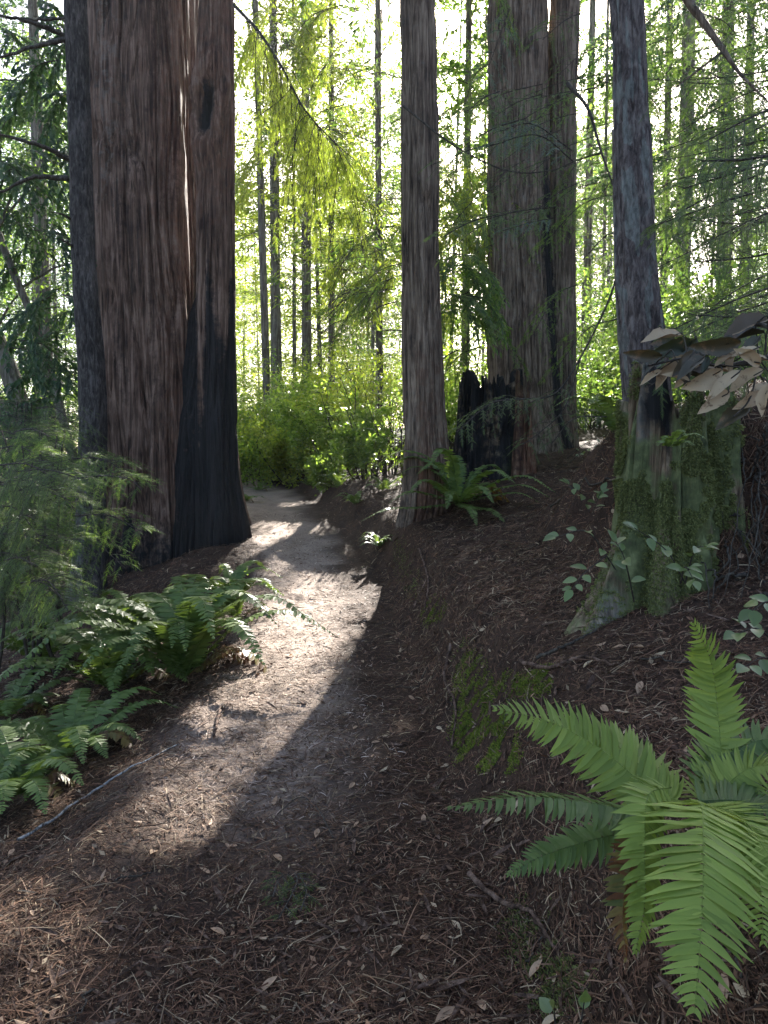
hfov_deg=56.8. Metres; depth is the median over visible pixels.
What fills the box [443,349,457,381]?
redwood branch
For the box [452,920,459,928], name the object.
fallen leaf
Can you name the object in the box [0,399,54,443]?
redwood sprout
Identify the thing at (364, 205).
conifer bough
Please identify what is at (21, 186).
leafy branch
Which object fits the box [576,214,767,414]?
huckleberry bush
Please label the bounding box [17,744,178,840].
fallen stick
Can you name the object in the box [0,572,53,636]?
redwood sprout
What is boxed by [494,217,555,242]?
redwood branch
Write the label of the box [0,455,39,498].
redwood sprout
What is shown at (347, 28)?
conifer bough
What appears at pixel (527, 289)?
redwood tree
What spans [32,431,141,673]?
redwood sprout
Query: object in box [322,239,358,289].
conifer bough
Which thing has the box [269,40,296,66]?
conifer bough
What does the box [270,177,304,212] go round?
conifer bough
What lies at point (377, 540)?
sapling tuft
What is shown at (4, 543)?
redwood sprout
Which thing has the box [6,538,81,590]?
redwood sprout
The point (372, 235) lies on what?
redwood branch
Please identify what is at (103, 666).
sword fern
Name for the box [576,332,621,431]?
huckleberry bush
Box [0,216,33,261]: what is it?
leafy branch
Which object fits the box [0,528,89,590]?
redwood sprout
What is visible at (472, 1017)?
fallen leaf
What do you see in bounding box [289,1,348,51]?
conifer bough
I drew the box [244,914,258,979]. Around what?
fallen stick
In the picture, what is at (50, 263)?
forest tree
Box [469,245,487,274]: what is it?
conifer bough
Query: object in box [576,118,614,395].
forest tree
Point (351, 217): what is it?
conifer bough
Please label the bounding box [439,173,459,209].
conifer bough
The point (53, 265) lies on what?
forest tree
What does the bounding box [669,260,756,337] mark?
redwood branch
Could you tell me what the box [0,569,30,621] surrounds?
redwood sprout
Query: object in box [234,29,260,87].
conifer bough
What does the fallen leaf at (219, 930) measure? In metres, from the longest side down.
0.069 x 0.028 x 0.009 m
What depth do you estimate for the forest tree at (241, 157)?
49.21 m
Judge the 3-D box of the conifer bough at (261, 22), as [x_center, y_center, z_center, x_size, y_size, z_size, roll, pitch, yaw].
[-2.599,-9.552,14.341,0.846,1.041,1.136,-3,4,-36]
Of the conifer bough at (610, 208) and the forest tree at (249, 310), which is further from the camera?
the forest tree at (249, 310)
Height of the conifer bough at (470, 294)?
1.011 m
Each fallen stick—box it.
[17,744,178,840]
[106,911,151,979]
[213,705,222,736]
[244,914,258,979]
[277,796,333,838]
[536,628,597,658]
[550,477,613,506]
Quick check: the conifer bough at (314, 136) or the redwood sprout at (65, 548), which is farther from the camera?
the conifer bough at (314, 136)
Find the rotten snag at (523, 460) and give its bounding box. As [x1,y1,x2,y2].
[511,369,536,477]
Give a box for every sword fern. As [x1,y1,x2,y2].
[0,602,113,664]
[0,619,213,698]
[0,662,85,716]
[0,686,177,800]
[0,726,83,813]
[9,585,174,658]
[16,574,336,677]
[168,560,281,618]
[362,448,554,524]
[447,619,767,1022]
[554,395,616,432]
[656,430,702,446]
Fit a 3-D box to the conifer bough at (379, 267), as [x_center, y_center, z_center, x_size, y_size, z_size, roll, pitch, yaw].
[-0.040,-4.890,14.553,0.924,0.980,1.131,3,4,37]
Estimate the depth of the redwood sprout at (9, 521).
4.61 m
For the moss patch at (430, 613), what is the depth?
5.83 m
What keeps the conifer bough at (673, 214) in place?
attached to the redwood branch at (711, 230)
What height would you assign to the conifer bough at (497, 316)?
0.954 m
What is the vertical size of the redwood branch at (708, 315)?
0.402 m
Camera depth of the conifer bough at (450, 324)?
14.19 m
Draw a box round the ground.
[0,393,767,1023]
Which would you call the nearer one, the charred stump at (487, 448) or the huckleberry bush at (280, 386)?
the charred stump at (487, 448)
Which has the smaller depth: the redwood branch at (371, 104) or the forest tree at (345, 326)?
the redwood branch at (371, 104)
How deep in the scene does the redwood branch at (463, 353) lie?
9.86 m
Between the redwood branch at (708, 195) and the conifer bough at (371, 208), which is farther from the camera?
the conifer bough at (371, 208)
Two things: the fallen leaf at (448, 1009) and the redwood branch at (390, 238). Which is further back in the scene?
the redwood branch at (390, 238)
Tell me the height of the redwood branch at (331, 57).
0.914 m
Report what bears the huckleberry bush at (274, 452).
on the ground
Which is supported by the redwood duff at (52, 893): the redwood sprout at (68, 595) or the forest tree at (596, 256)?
the redwood sprout at (68, 595)
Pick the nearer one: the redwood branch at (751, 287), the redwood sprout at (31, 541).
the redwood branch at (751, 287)
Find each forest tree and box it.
[0,0,72,466]
[0,0,77,446]
[0,0,77,447]
[0,0,78,452]
[0,1,73,428]
[0,35,78,438]
[0,93,63,393]
[0,179,34,387]
[0,198,77,469]
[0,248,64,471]
[1,148,30,399]
[28,71,78,426]
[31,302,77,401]
[50,123,290,410]
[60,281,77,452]
[234,0,296,403]
[234,0,351,434]
[234,0,362,410]
[234,0,401,411]
[235,0,400,392]
[235,92,313,414]
[235,127,262,392]
[235,189,299,439]
[235,208,261,406]
[235,242,257,419]
[235,246,269,401]
[236,166,270,390]
[236,205,291,407]
[236,262,256,399]
[237,0,401,413]
[240,0,487,429]
[240,171,284,409]
[241,0,350,388]
[245,261,301,384]
[248,91,360,394]
[252,192,356,399]
[253,0,400,411]
[255,216,355,403]
[289,47,402,422]
[289,99,397,423]
[289,105,388,363]
[291,214,389,395]
[297,10,460,420]
[312,155,401,427]
[323,99,401,410]
[336,70,473,419]
[340,0,589,377]
[343,135,478,412]
[359,20,485,422]
[361,0,460,425]
[369,253,401,425]
[383,0,487,406]
[385,126,485,427]
[435,0,487,377]
[437,74,486,377]
[548,0,700,407]
[576,0,664,369]
[576,0,733,358]
[576,0,766,305]
[576,0,767,316]
[576,0,767,364]
[576,8,695,358]
[576,56,613,359]
[576,104,604,324]
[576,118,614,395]
[576,121,614,393]
[576,145,607,324]
[576,153,613,373]
[576,167,614,407]
[599,140,692,330]
[651,0,767,304]
[656,0,764,296]
[671,0,767,307]
[712,85,767,296]
[751,201,767,335]
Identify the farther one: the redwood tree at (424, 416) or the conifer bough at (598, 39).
the conifer bough at (598, 39)
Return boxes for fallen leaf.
[14,1019,28,1023]
[211,927,225,935]
[258,976,276,993]
[273,854,281,860]
[314,828,319,837]
[391,944,402,955]
[418,972,429,985]
[435,1006,454,1022]
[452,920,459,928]
[464,1013,482,1018]
[477,999,485,1009]
[528,959,541,976]
[542,1014,559,1023]
[600,705,608,710]
[636,681,643,693]
[718,971,728,1001]
[733,983,749,996]
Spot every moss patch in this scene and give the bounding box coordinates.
[391,534,475,678]
[419,594,446,629]
[446,647,562,777]
[494,888,597,1023]
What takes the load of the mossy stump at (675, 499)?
on the ground
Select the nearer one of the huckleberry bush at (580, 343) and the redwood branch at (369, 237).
the redwood branch at (369, 237)
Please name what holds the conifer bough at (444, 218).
attached to the conifer bough at (444, 244)
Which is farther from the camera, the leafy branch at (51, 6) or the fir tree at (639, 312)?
the leafy branch at (51, 6)
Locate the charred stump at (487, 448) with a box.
[461,369,524,483]
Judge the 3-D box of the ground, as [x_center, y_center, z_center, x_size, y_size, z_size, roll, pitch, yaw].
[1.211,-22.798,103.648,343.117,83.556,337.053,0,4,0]
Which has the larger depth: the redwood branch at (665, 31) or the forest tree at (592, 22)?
the forest tree at (592, 22)
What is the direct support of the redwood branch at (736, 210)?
attached to the conifer bough at (698, 190)
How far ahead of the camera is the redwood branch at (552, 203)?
7.94 m
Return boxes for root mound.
[700,393,767,608]
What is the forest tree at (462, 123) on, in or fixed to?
on the ground
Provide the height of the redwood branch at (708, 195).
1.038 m
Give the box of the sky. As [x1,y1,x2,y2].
[0,0,767,462]
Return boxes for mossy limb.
[637,0,767,135]
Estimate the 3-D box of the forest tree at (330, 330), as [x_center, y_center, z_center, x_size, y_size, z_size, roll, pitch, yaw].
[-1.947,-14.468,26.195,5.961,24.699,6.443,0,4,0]
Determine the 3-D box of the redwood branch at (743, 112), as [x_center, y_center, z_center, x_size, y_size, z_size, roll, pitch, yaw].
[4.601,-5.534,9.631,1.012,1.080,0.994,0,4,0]
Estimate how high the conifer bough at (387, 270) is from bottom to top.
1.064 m
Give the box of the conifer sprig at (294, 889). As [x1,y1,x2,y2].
[258,871,322,918]
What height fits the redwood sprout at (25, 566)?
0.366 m
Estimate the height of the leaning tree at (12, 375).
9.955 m
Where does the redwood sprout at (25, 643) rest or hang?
on the ground
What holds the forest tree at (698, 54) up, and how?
on the ground
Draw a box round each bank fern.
[244,494,263,502]
[245,482,274,490]
[314,473,357,487]
[332,491,361,503]
[362,476,401,489]
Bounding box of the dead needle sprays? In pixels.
[0,391,767,1023]
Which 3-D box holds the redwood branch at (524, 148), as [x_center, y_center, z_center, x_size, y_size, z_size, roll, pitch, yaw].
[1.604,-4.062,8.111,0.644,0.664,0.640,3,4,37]
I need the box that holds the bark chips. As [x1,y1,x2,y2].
[0,377,767,1023]
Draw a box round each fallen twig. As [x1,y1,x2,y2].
[74,988,94,1022]
[115,872,151,882]
[154,1003,173,1023]
[373,789,419,798]
[525,915,549,961]
[555,861,607,883]
[639,656,691,663]
[726,935,742,977]
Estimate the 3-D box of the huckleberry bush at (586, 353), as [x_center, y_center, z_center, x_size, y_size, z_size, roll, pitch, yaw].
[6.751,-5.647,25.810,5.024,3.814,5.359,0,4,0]
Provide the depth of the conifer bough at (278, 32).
14.36 m
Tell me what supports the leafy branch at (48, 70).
attached to the leaning tree at (20, 287)
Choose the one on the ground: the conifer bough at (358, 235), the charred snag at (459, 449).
the charred snag at (459, 449)
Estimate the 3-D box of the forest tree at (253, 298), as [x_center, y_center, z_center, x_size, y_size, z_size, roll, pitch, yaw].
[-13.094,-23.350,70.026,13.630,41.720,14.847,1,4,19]
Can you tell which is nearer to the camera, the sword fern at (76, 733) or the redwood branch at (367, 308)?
the sword fern at (76, 733)
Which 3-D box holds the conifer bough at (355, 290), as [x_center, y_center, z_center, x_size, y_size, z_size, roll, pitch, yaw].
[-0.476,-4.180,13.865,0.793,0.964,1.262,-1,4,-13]
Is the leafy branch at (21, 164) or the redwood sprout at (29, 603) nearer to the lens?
the redwood sprout at (29, 603)
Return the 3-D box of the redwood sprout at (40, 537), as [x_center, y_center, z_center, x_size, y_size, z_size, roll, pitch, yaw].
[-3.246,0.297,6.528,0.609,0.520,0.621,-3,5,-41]
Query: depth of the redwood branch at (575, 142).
7.66 m
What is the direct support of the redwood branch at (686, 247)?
attached to the redwood branch at (672, 245)
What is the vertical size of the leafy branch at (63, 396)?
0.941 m
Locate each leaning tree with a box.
[0,43,76,472]
[0,214,75,501]
[0,249,74,455]
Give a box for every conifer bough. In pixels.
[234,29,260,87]
[234,55,268,96]
[235,107,246,141]
[235,117,253,145]
[235,143,254,165]
[235,162,267,197]
[235,173,259,220]
[235,184,275,220]
[239,138,276,191]
[241,8,283,54]
[249,108,279,153]
[250,137,277,178]
[251,0,286,43]
[251,20,278,74]
[256,25,301,54]
[258,80,279,116]
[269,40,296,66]
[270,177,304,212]
[271,46,325,96]
[272,8,323,56]
[273,20,300,56]
[275,93,317,139]
[282,59,329,111]
[282,182,322,218]
[284,167,328,206]
[286,33,329,77]
[286,51,328,83]
[288,187,329,232]
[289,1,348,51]
[293,37,344,82]
[295,122,336,168]
[295,217,340,266]
[296,3,343,50]
[296,52,336,109]
[297,123,335,158]
[301,0,337,47]
[303,186,347,234]
[308,152,330,189]
[310,0,336,45]
[312,56,344,109]
[316,25,363,78]
[317,264,366,306]
[318,105,364,151]
[318,254,373,290]
[321,10,363,51]
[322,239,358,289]
[322,263,357,305]
[324,94,367,137]
[324,203,364,245]
[324,236,384,279]
[328,129,365,181]
[329,284,359,321]
[330,156,367,198]
[330,183,383,226]
[333,136,373,183]
[334,193,386,232]
[334,214,377,253]
[335,278,359,321]
[336,208,375,244]
[337,191,385,232]
[337,213,377,246]
[337,268,393,316]
[338,284,373,331]
[339,68,381,121]
[339,275,375,312]
[340,186,388,227]
[341,285,399,336]
[347,290,383,341]
[349,212,400,248]
[351,63,400,102]
[351,163,384,209]
[352,244,400,294]
[352,262,392,300]
[353,242,397,284]
[355,0,392,44]
[358,220,396,263]
[360,200,396,239]
[360,249,394,290]
[363,267,398,311]
[365,188,400,217]
[371,250,400,297]
[372,208,400,241]
[381,220,400,241]
[383,291,401,328]
[386,232,439,271]
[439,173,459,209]
[439,197,479,247]
[439,198,456,218]
[439,214,466,253]
[439,225,464,268]
[439,233,454,261]
[439,253,462,310]
[440,177,466,210]
[440,211,472,262]
[440,299,458,339]
[441,298,460,346]
[443,251,468,286]
[444,180,480,223]
[444,255,476,294]
[445,293,494,361]
[446,228,487,266]
[446,230,487,266]
[449,288,497,345]
[450,158,486,207]
[450,166,485,207]
[450,210,493,257]
[451,253,506,310]
[454,263,503,316]
[454,264,510,311]
[454,268,494,324]
[459,170,486,211]
[459,198,486,227]
[459,296,503,357]
[466,294,512,358]
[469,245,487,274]
[476,231,487,264]
[576,160,597,182]
[578,26,610,74]
[578,43,612,88]
[592,197,612,218]
[606,15,652,74]
[646,0,674,39]
[646,25,670,76]
[647,49,670,94]
[649,111,670,153]
[653,154,685,185]
[653,164,663,207]
[655,200,676,246]
[656,202,702,243]
[656,214,680,256]
[656,234,674,282]
[660,165,714,215]
[663,106,710,153]
[664,0,712,43]
[675,219,721,258]
[676,69,726,118]
[679,168,726,205]
[680,130,722,173]
[689,94,737,145]
[690,148,749,191]
[692,48,748,104]
[699,175,753,215]
[709,125,762,156]
[714,186,764,225]
[716,1,767,55]
[716,110,752,155]
[718,136,755,175]
[720,198,767,235]
[734,128,767,176]
[739,179,767,218]
[761,25,767,46]
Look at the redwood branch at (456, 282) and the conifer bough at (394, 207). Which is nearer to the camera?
the redwood branch at (456, 282)
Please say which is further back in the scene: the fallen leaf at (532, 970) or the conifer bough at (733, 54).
the conifer bough at (733, 54)
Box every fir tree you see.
[0,0,107,601]
[609,0,672,401]
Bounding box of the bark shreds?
[0,391,767,1023]
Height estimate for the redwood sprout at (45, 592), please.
2.078 m
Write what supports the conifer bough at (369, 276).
attached to the conifer bough
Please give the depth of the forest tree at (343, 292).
74.56 m
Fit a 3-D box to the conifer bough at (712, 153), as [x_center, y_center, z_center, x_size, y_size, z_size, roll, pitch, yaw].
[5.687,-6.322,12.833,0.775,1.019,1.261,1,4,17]
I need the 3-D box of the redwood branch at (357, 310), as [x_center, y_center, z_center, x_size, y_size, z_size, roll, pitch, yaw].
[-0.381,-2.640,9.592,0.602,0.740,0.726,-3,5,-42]
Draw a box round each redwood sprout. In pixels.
[0,399,37,607]
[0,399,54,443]
[0,403,27,601]
[0,409,61,442]
[0,414,46,454]
[0,426,59,462]
[0,427,58,466]
[0,427,60,576]
[0,430,63,677]
[0,430,67,671]
[0,431,72,674]
[0,444,81,483]
[0,451,65,665]
[0,452,78,504]
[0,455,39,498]
[0,463,56,545]
[0,466,68,702]
[0,469,93,518]
[0,473,55,518]
[0,497,80,570]
[0,502,63,548]
[0,504,31,532]
[0,507,161,673]
[0,509,30,693]
[0,515,41,556]
[0,526,35,568]
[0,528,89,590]
[0,541,76,590]
[0,551,61,612]
[0,556,73,667]
[0,558,36,598]
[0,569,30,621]
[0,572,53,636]
[0,576,36,617]
[0,580,20,598]
[1,403,105,538]
[1,505,77,557]
[1,526,72,570]
[5,431,77,667]
[5,516,70,571]
[5,592,74,642]
[6,433,92,484]
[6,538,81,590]
[7,425,88,455]
[8,429,92,466]
[8,470,108,541]
[8,478,100,536]
[8,582,73,628]
[9,572,99,639]
[11,419,85,461]
[11,460,104,517]
[12,559,94,605]
[14,572,104,639]
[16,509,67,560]
[17,454,95,492]
[18,525,104,572]
[19,528,98,573]
[21,403,110,579]
[23,421,111,471]
[24,403,77,424]
[24,566,98,637]
[29,412,78,438]
[30,431,103,675]
[31,403,78,560]
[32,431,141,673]
[34,441,85,489]
[39,432,129,671]
[39,498,111,548]
[46,476,101,513]
[48,507,126,543]
[48,529,105,558]
[66,452,137,483]
[69,469,158,511]
[72,450,162,508]
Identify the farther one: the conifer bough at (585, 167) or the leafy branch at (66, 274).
the conifer bough at (585, 167)
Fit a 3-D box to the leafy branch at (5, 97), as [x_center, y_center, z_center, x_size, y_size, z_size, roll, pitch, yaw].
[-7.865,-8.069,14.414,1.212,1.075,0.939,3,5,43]
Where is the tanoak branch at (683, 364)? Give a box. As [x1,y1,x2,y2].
[623,312,767,429]
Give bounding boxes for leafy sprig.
[539,990,590,1023]
[543,526,615,601]
[559,478,608,513]
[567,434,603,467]
[608,521,718,601]
[723,594,767,675]
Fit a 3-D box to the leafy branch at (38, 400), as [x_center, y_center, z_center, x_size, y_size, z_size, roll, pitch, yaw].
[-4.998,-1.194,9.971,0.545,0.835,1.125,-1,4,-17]
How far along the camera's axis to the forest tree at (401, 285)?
48.06 m
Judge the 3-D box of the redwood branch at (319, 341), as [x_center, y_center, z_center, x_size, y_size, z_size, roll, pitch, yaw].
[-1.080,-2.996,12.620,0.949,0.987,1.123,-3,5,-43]
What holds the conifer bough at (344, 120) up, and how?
attached to the redwood branch at (326, 152)
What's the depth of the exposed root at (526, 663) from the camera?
3.31 m
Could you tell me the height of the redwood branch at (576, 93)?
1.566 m
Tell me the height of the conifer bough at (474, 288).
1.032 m
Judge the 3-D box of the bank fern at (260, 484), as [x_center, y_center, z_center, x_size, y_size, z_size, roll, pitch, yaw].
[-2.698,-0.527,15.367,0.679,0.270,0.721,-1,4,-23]
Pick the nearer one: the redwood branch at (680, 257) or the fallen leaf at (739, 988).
the fallen leaf at (739, 988)
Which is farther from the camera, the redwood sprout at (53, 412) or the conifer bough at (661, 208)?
the conifer bough at (661, 208)
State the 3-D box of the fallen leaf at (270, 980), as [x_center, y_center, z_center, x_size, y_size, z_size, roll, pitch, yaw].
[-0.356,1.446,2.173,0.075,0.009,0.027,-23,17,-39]
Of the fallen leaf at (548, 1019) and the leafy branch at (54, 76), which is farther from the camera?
the leafy branch at (54, 76)
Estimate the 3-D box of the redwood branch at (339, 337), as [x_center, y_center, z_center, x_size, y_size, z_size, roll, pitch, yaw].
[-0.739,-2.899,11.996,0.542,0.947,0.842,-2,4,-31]
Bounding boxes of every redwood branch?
[232,3,373,284]
[279,4,342,57]
[284,155,345,202]
[285,104,344,160]
[291,314,363,367]
[301,49,352,104]
[305,131,353,186]
[306,236,365,282]
[306,288,357,348]
[307,39,352,100]
[308,6,368,68]
[314,290,374,332]
[315,283,383,337]
[315,285,367,322]
[317,54,359,112]
[319,68,366,123]
[320,314,355,364]
[321,247,363,298]
[324,245,367,290]
[325,282,374,324]
[326,297,369,352]
[327,239,379,279]
[328,209,365,268]
[331,271,363,302]
[332,309,366,353]
[336,263,401,318]
[336,288,397,330]
[337,56,378,109]
[337,225,395,266]
[342,288,387,338]
[342,301,396,350]
[345,250,379,291]
[347,83,393,138]
[348,140,390,197]
[348,183,385,246]
[348,232,377,283]
[348,289,386,334]
[349,301,395,344]
[350,98,398,155]
[351,230,380,273]
[353,61,382,122]
[355,76,390,132]
[357,194,386,252]
[357,279,390,329]
[358,118,400,180]
[359,42,391,106]
[360,243,396,292]
[365,125,400,184]
[365,275,400,320]
[367,228,400,274]
[368,265,401,298]
[402,104,577,192]
[416,142,504,179]
[422,214,497,258]
[433,216,501,269]
[437,28,457,81]
[438,118,526,167]
[439,91,506,136]
[439,106,452,167]
[439,155,466,214]
[439,163,473,208]
[439,186,499,240]
[440,190,479,254]
[441,292,468,350]
[441,298,450,355]
[442,307,467,351]
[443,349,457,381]
[444,136,471,192]
[444,338,480,392]
[444,346,481,407]
[445,280,614,462]
[446,150,484,210]
[447,65,489,123]
[448,243,494,296]
[449,96,487,149]
[453,84,542,129]
[455,78,499,140]
[455,270,481,326]
[456,97,486,145]
[456,217,505,277]
[456,276,475,331]
[460,0,486,32]
[467,160,545,210]
[468,207,549,247]
[469,9,519,90]
[469,130,487,149]
[472,159,527,204]
[474,98,563,166]
[475,223,487,269]
[477,93,542,135]
[477,123,572,164]
[480,325,530,379]
[484,206,556,243]
[485,120,571,150]
[488,113,551,162]
[488,129,562,169]
[491,0,522,66]
[494,216,542,273]
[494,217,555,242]
[503,111,585,146]
[509,86,596,154]
[510,134,599,187]
[514,87,601,112]
[516,284,577,353]
[517,179,586,235]
[518,74,600,101]
[518,181,600,248]
[522,10,591,61]
[524,194,612,266]
[537,318,616,386]
[542,43,603,87]
[545,81,612,226]
[545,143,611,205]
[549,123,609,171]
[550,198,585,261]
[552,198,587,245]
[570,177,612,241]
[572,78,659,143]
[576,178,609,230]
[576,255,613,315]
[581,254,613,301]
[583,231,663,259]
[584,326,618,365]
[587,90,610,115]
[594,38,666,116]
[599,173,700,249]
[601,81,679,145]
[603,81,676,142]
[604,87,670,158]
[620,310,767,418]
[636,187,767,249]
[641,168,767,241]
[645,10,691,84]
[648,44,715,101]
[648,76,767,106]
[648,88,686,150]
[649,157,767,231]
[650,298,767,365]
[651,25,700,89]
[652,85,767,156]
[652,98,716,156]
[652,284,767,342]
[653,117,767,169]
[653,126,714,198]
[653,136,767,191]
[653,174,702,231]
[654,183,679,230]
[655,119,742,195]
[655,120,767,198]
[655,209,688,281]
[656,143,754,208]
[657,209,765,274]
[657,216,707,291]
[657,257,696,312]
[658,222,767,278]
[659,199,719,255]
[659,200,767,256]
[660,66,767,118]
[660,114,741,179]
[664,44,750,133]
[666,269,704,306]
[668,4,730,71]
[669,106,767,167]
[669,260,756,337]
[669,290,767,356]
[669,304,767,357]
[670,118,744,180]
[672,146,767,214]
[672,266,767,340]
[672,314,767,402]
[673,11,742,79]
[673,173,744,234]
[673,245,767,300]
[676,55,751,126]
[676,205,767,262]
[677,26,753,103]
[677,311,767,409]
[678,212,767,270]
[681,179,766,248]
[683,151,767,198]
[685,221,735,274]
[685,283,767,363]
[686,63,756,137]
[686,324,764,379]
[689,205,723,256]
[689,282,721,308]
[690,211,767,279]
[694,297,767,329]
[698,165,767,234]
[703,13,764,88]
[706,183,757,245]
[709,272,766,346]
[714,74,767,146]
[714,237,765,290]
[719,52,767,110]
[719,240,766,303]
[728,81,767,129]
[732,90,767,124]
[738,230,766,252]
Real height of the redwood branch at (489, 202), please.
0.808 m
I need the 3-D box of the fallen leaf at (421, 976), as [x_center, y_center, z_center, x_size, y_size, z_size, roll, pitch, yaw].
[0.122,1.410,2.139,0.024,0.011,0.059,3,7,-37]
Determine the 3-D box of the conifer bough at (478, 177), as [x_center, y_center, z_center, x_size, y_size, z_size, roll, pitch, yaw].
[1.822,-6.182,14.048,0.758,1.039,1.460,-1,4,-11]
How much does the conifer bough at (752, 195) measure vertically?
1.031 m
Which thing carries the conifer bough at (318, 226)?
attached to the conifer bough at (341, 215)
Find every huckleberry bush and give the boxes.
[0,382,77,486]
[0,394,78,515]
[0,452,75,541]
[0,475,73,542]
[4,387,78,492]
[236,403,311,485]
[237,340,349,409]
[237,374,351,462]
[237,380,325,448]
[237,395,301,474]
[237,404,343,488]
[245,333,395,422]
[249,359,392,462]
[262,388,399,477]
[276,346,398,455]
[284,353,452,472]
[287,336,403,429]
[302,442,388,495]
[307,332,468,463]
[324,390,452,476]
[325,422,400,480]
[361,320,487,428]
[363,342,480,454]
[401,273,487,422]
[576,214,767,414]
[576,280,762,395]
[576,281,685,420]
[576,296,618,395]
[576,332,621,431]
[582,249,767,405]
[597,236,767,404]
[656,215,751,328]
[662,252,767,396]
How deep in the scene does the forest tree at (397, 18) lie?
65.09 m
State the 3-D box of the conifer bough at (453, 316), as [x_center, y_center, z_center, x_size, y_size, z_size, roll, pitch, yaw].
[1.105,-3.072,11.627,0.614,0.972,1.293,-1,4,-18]
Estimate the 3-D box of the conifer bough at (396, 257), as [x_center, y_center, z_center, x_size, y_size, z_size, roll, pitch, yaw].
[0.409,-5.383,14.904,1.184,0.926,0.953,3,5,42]
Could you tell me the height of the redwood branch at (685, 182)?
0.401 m
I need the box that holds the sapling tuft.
[359,532,392,545]
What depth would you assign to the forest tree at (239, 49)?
61.71 m
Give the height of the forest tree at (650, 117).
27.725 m
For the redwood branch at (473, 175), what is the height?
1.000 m
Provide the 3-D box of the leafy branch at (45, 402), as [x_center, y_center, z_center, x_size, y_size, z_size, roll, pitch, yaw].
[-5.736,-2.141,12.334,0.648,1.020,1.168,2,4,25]
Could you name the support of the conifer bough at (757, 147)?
attached to the conifer bough at (738, 152)
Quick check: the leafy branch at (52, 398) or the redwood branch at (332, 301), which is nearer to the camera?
the redwood branch at (332, 301)
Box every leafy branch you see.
[0,27,49,85]
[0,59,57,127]
[0,84,58,134]
[0,87,16,111]
[0,104,33,159]
[0,156,61,212]
[0,160,57,215]
[0,168,15,209]
[0,204,44,257]
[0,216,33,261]
[0,248,29,299]
[0,264,29,306]
[0,306,58,365]
[0,311,21,349]
[0,375,35,426]
[1,67,51,116]
[1,164,45,210]
[1,204,40,234]
[2,187,20,209]
[4,349,75,399]
[5,397,46,453]
[9,79,41,127]
[11,347,77,402]
[12,296,49,358]
[13,201,70,245]
[14,221,69,270]
[17,36,65,85]
[17,339,77,394]
[19,397,54,425]
[22,111,65,165]
[22,166,68,216]
[26,149,68,203]
[27,74,66,123]
[27,329,64,381]
[28,234,57,282]
[30,395,65,429]
[31,287,60,335]
[33,15,62,52]
[33,229,96,281]
[33,360,77,416]
[34,0,64,49]
[34,89,66,151]
[39,38,65,92]
[39,120,67,167]
[41,180,68,219]
[43,310,72,358]
[56,150,68,196]
[58,270,71,298]
[60,123,67,159]
[61,294,74,340]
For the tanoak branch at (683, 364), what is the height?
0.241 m
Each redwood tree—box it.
[87,0,251,574]
[395,0,453,529]
[487,0,573,453]
[548,0,579,447]
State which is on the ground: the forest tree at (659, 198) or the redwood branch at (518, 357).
the forest tree at (659, 198)
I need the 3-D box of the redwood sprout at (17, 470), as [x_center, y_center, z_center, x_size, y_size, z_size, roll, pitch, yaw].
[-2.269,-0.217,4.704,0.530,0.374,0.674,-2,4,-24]
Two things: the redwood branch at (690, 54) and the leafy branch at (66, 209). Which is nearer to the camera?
the redwood branch at (690, 54)
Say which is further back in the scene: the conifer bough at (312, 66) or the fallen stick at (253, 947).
the conifer bough at (312, 66)
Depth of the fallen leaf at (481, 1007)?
2.03 m
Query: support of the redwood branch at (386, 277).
attached to the redwood branch at (356, 309)
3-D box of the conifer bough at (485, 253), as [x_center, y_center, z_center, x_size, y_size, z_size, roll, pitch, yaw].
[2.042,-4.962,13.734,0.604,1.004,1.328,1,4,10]
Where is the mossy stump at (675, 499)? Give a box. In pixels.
[564,360,751,635]
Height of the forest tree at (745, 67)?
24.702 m
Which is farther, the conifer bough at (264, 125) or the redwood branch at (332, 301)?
the conifer bough at (264, 125)
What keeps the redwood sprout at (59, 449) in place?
on the ground
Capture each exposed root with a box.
[418,548,428,610]
[442,643,456,745]
[467,870,559,949]
[518,655,616,669]
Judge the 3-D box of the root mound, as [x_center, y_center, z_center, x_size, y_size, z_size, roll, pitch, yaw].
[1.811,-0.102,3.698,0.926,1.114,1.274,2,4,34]
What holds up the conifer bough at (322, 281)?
attached to the forest tree at (376, 126)
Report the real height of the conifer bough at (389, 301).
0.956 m
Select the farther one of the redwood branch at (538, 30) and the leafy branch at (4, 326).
the leafy branch at (4, 326)
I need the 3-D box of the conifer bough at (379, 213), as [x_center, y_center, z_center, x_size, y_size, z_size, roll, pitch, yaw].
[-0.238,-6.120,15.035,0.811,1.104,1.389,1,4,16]
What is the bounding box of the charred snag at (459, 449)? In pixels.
[453,382,472,483]
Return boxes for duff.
[0,377,765,753]
[0,379,767,1023]
[136,513,411,832]
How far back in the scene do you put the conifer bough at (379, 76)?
13.41 m
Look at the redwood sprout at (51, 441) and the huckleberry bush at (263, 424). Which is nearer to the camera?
the redwood sprout at (51, 441)
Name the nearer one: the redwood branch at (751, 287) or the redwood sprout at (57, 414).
the redwood branch at (751, 287)
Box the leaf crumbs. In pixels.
[0,383,767,1023]
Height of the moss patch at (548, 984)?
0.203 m
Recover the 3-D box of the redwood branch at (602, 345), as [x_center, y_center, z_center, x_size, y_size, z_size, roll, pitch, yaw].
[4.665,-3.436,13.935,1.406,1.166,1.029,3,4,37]
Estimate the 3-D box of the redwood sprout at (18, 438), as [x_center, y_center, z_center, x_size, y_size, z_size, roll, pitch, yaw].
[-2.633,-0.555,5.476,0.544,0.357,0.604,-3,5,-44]
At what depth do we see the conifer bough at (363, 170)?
13.72 m

